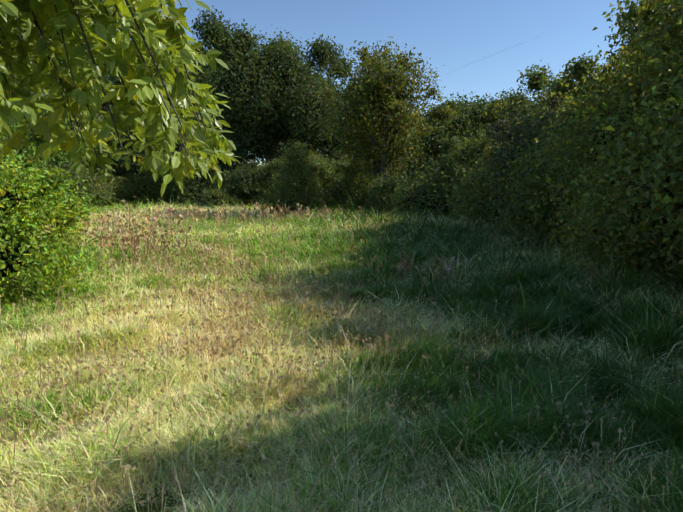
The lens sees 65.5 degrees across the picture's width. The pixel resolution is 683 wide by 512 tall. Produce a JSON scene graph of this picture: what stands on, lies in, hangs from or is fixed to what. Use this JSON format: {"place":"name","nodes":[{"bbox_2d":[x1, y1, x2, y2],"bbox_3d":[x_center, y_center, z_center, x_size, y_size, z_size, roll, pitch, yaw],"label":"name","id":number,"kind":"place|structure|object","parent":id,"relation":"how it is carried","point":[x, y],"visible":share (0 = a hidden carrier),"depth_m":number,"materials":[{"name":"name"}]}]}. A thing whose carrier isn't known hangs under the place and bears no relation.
{"place":"outdoors","nodes":[
{"label":"outdoors","id":0,"kind":"place"},
{"bbox_2d":[0,164,682,511],"bbox_3d":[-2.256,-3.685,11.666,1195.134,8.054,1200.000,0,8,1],"label":"meadow ground","id":1,"kind":"structure","parent":0,"point":[143,508],"depth_m":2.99,"materials":[{"name":"green plant"}]},
{"bbox_2d":[0,113,82,206],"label":"bush","id":2,"kind":"object","parent":1,"relation":"on","point":[25,152],"visible":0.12,"depth_m":10.99,"materials":[{"name":"green plant"}]},
{"bbox_2d":[0,146,116,314],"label":"bush","id":3,"kind":"object","parent":1,"relation":"on","point":[19,248],"visible":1,"depth_m":7.68,"materials":[{"name":"green plant"}]},
{"bbox_2d":[3,67,115,207],"bbox_3d":[-18.976,-7.110,32.321,10.254,8.933,9.337,0,8,1],"label":"tree","id":4,"kind":"object","parent":1,"relation":"on","point":[64,166],"visible":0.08,"depth_m":31.89,"materials":[{"name":"green plant"}]},
{"bbox_2d":[6,15,119,107],"bbox_3d":[-22.363,-13.445,41.850,12.273,12.747,12.297,0,8,1],"label":"tree","id":5,"kind":"object","parent":1,"relation":"on","point":[61,62],"visible":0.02,"depth_m":38.55,"materials":[{"name":"green plant"}]},
{"bbox_2d":[73,170,137,207],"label":"bush","id":6,"kind":"object","parent":1,"relation":"on","point":[121,190],"visible":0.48,"depth_m":33.88,"materials":[{"name":"green plant"}]},
{"bbox_2d":[0,0,240,197],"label":"walnut tree","id":7,"kind":"object","parent":1,"relation":"on","point":[147,27],"visible":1,"depth_m":3.17,"materials":[{"name":"green plant"}]},
{"bbox_2d":[78,57,164,177],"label":"tree","id":8,"kind":"object","parent":1,"relation":"on","point":[116,81],"visible":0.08,"depth_m":40.33,"materials":[{"name":"green plant"}]},
{"bbox_2d":[74,105,173,175],"bbox_3d":[-15.708,-7.589,37.780,7.732,6.284,6.441,-4,8,-26],"label":"bush","id":9,"kind":"object","parent":1,"relation":"on","point":[119,163],"visible":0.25,"depth_m":36.49,"materials":[{"name":"green plant"}]},
{"bbox_2d":[103,28,230,152],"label":"tree","id":10,"kind":"object","parent":1,"relation":"on","point":[178,148],"depth_m":43.81,"materials":[{"name":"green plant"}]},
{"bbox_2d":[116,151,224,205],"bbox_3d":[-11.480,-5.305,36.680,8.633,4.035,5.709,-3,8,-21],"label":"bush","id":11,"kind":"object","parent":1,"relation":"on","point":[148,189],"visible":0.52,"depth_m":35.71,"materials":[{"name":"green plant"}]},
{"bbox_2d":[185,141,247,189],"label":"bush","id":12,"kind":"object","parent":1,"relation":"on","point":[239,151],"visible":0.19,"depth_m":37.26,"materials":[{"name":"green plant"}]},
{"bbox_2d":[198,182,249,208],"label":"bush","id":13,"kind":"object","parent":1,"relation":"on","point":[216,196],"visible":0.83,"depth_m":32.73,"materials":[{"name":"green plant"}]},
{"bbox_2d":[201,45,261,166],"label":"tree","id":14,"kind":"object","parent":1,"relation":"on","point":[215,125],"depth_m":51.69,"materials":[{"name":"green plant"}]},
{"bbox_2d":[211,159,276,206],"bbox_3d":[-6.004,-4.565,34.703,4.862,3.501,4.638,0,8,1],"label":"bush","id":15,"kind":"object","parent":1,"relation":"on","point":[245,180],"visible":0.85,"depth_m":33.65,"materials":[{"name":"green plant"}]},
{"bbox_2d":[21,196,517,291],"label":"dead weed stalks","id":16,"kind":"object","parent":1,"relation":"on","point":[123,236],"visible":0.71,"depth_m":12.91,"materials":[{"name":"brown plant"}]},
{"bbox_2d":[188,5,355,165],"bbox_3d":[-5.357,-10.844,40.160,13.076,12.619,12.889,0,8,1],"label":"oak tree","id":17,"kind":"object","parent":1,"relation":"on","point":[272,90],"visible":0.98,"depth_m":36.87,"materials":[{"name":"green plant"}]},
{"bbox_2d":[251,132,334,214],"bbox_3d":[-2.651,-4.290,28.739,4.613,4.735,4.575,0,8,1],"label":"cone bush","id":18,"kind":"object","parent":1,"relation":"on","point":[299,183],"visible":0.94,"depth_m":28.03,"materials":[{"name":"green plant"}]},
{"bbox_2d":[260,149,349,203],"bbox_3d":[-2.460,-5.319,36.889,6.397,4.619,7.257,0,8,1],"label":"bush","id":19,"kind":"object","parent":1,"relation":"on","point":[327,166],"visible":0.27,"depth_m":35.13,"materials":[{"name":"green plant"}]},
{"bbox_2d":[316,160,377,210],"bbox_3d":[0.759,-3.804,30.776,5.166,3.435,4.353,-3,8,-23],"label":"bush","id":20,"kind":"object","parent":1,"relation":"on","point":[346,187],"visible":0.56,"depth_m":29.75,"materials":[{"name":"green plant"}]},
{"bbox_2d":[297,74,411,164],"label":"tree","id":21,"kind":"object","parent":1,"relation":"on","point":[328,148],"visible":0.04,"depth_m":41.06,"materials":[{"name":"green plant"}]},
{"bbox_2d":[342,146,391,178],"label":"bush","id":22,"kind":"object","parent":1,"relation":"on","point":[362,162],"depth_m":36.25,"materials":[{"name":"green plant"}]},
{"bbox_2d":[307,36,460,209],"bbox_3d":[2.214,-6.290,26.708,7.712,9.418,7.103,0,8,1],"label":"tall tree","id":23,"kind":"object","parent":1,"relation":"on","point":[377,95],"visible":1,"depth_m":26.17,"materials":[{"name":"green plant"}]},
{"bbox_2d":[361,170,422,211],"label":"bush","id":24,"kind":"object","parent":1,"relation":"on","point":[372,192],"visible":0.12,"depth_m":25.38,"materials":[{"name":"green plant"}]},
{"bbox_2d":[392,146,438,179],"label":"bush","id":25,"kind":"object","parent":1,"relation":"on","point":[419,156],"visible":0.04,"depth_m":30.64,"materials":[{"name":"green plant"}]},
{"bbox_2d":[373,117,475,158],"bbox_3d":[7.393,-6.464,37.603,11.563,6.761,10.194,0,8,1],"label":"tree","id":26,"kind":"object","parent":1,"relation":"on","point":[411,138],"depth_m":34.67,"materials":[{"name":"green plant"}]},
{"bbox_2d":[365,123,493,217],"bbox_3d":[5.140,-3.709,24.326,7.978,4.718,8.060,0,8,1],"label":"bush","id":27,"kind":"object","parent":1,"relation":"on","point":[422,197],"visible":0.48,"depth_m":22.84,"materials":[{"name":"green plant"}]},
{"bbox_2d":[412,92,485,132],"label":"forest tree","id":28,"kind":"object","parent":1,"relation":"on","point":[458,105],"visible":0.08,"depth_m":59.32,"materials":[{"name":"green plant"}]},
{"bbox_2d":[450,91,493,110],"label":"forest tree","id":29,"kind":"object","parent":1,"relation":"on","point":[469,103],"depth_m":61.97,"materials":[{"name":"green plant"}]},
{"bbox_2d":[413,87,533,164],"bbox_3d":[9.022,-6.147,31.098,9.764,7.352,8.984,6,10,40],"label":"tree","id":30,"kind":"object","parent":1,"relation":"on","point":[458,124],"visible":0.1,"depth_m":30.54,"materials":[{"name":"green plant"}]},
{"bbox_2d":[431,88,594,228],"bbox_3d":[8.080,-3.752,20.191,9.399,5.677,8.584,0,8,1],"label":"tree","id":31,"kind":"object","parent":1,"relation":"on","point":[469,195],"visible":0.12,"depth_m":19.57,"materials":[{"name":"green plant"}]},
{"bbox_2d":[474,60,591,132],"bbox_3d":[11.587,-5.404,24.778,10.606,7.340,8.505,0,8,1],"label":"tree","id":32,"kind":"object","parent":1,"relation":"on","point":[541,83],"visible":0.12,"depth_m":25.08,"materials":[{"name":"green plant"}]},
{"bbox_2d":[477,93,588,213],"bbox_3d":[6.470,-2.854,17.206,4.163,4.852,5.117,0,8,1],"label":"shrub","id":33,"kind":"object","parent":1,"relation":"on","point":[503,126],"visible":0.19,"depth_m":16.97,"materials":[{"name":"green plant"}]},
{"bbox_2d":[469,29,682,246],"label":"tree","id":34,"kind":"object","parent":1,"relation":"on","point":[519,205],"visible":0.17,"depth_m":14.53,"materials":[{"name":"green plant"}]},
{"bbox_2d":[507,0,682,299],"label":"tree","id":35,"kind":"object","parent":1,"relation":"on","point":[634,165],"visible":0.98,"depth_m":9.37,"materials":[{"name":"green plant"}]},
{"bbox_2d":[597,3,639,71],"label":"tree","id":36,"kind":"object","parent":1,"relation":"on","point":[618,52],"depth_m":16.67,"materials":[{"name":"green plant"}]},
{"bbox_2d":[93,0,638,164],"label":"sky","id":37,"kind":"structure","parent":0,"point":[455,34],"materials":[{"name":"blue"}]}
]}

